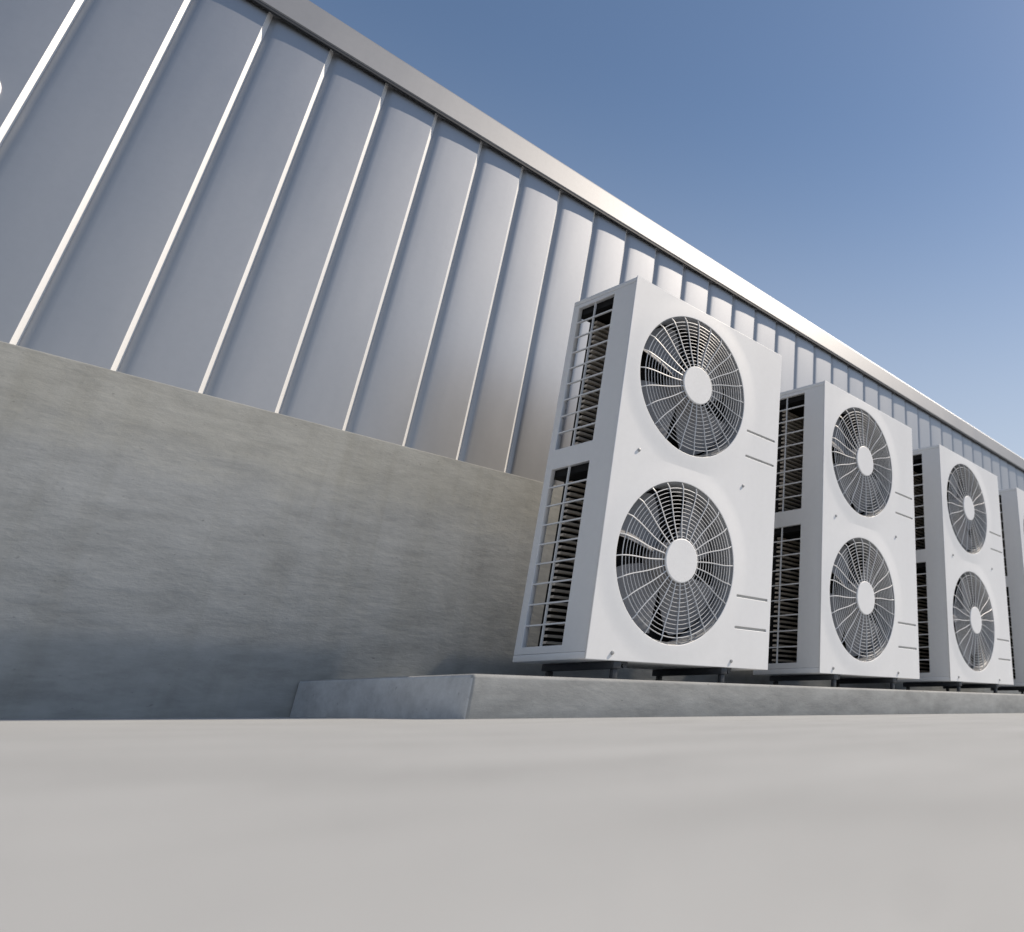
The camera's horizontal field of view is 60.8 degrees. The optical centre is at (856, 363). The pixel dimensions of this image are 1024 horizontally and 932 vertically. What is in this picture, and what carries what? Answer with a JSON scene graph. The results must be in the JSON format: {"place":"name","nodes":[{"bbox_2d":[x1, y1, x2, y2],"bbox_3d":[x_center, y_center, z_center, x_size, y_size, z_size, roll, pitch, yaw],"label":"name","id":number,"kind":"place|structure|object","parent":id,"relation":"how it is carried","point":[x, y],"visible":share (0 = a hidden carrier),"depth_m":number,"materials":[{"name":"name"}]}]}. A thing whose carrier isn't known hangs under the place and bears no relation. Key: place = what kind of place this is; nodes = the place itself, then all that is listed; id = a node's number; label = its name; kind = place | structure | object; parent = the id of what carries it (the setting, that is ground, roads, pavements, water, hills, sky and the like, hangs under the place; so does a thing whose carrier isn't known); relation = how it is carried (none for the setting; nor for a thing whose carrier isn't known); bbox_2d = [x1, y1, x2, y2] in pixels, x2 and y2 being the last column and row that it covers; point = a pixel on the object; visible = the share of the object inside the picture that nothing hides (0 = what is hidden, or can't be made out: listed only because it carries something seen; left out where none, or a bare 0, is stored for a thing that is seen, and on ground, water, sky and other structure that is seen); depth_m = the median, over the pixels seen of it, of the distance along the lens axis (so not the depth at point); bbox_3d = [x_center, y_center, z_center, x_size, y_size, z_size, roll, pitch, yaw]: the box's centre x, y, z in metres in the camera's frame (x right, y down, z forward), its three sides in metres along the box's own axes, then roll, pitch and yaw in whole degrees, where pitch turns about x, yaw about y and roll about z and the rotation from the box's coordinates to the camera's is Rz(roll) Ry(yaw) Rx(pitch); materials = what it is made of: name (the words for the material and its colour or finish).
{"place":"outdoors","nodes":[
{"label":"outdoors","id":0,"kind":"place"},
{"bbox_2d":[0,713,1023,931],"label":"pavement","id":1,"kind":"structure","parent":0,"point":[866,823],"depth_m":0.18,"materials":[{"name":"grey concrete"}]},
{"bbox_2d":[290,674,1023,718],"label":"concrete pad","id":2,"kind":"object","parent":1,"relation":"on","point":[475,696],"visible":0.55,"depth_m":2.43,"materials":[{"name":"grey concrete"}]},
{"bbox_2d":[512,275,781,682],"bbox_3d":[-0.807,0.549,3.297,0.424,1.549,0.950,-15,-29,30],"label":"outdoor unit","id":3,"kind":"object","parent":2,"relation":"on","point":[663,466],"visible":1,"depth_m":3.10,"materials":[{"name":"metal"}]},
{"bbox_2d":[753,380,919,688],"bbox_3d":[-0.073,1.005,4.301,0.424,1.549,0.950,-15,-29,30],"label":"outdoor unit","id":4,"kind":"object","parent":2,"relation":"on","point":[843,609],"visible":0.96,"depth_m":4.10,"materials":[{"name":"white metal"}]},
{"bbox_2d":[897,444,1013,692],"bbox_3d":[0.662,1.461,5.306,0.424,1.549,0.950,-15,-29,30],"label":"outdoor unit","id":5,"kind":"object","parent":2,"relation":"on","point":[963,629],"visible":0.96,"depth_m":5.12,"materials":[{"name":"white metal"}]},
{"bbox_2d":[990,487,1023,693],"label":"outdoor unit","id":6,"kind":"object","parent":2,"relation":"on","point":[1011,501],"visible":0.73,"depth_m":5.97,"materials":[{"name":"white metal"}]},
{"bbox_2d":[309,0,1023,458],"label":"sky","id":7,"kind":"structure","parent":0,"point":[859,164],"materials":[{"name":"blue"}]},
{"label":"ground","id":8,"kind":"structure","parent":0,"visible":0},
{"bbox_2d":[0,0,1023,718],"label":"industrial building","id":9,"kind":"structure","parent":8,"relation":"on","point":[292,292],"depth_m":2.81,"materials":[{"name":"metal"}]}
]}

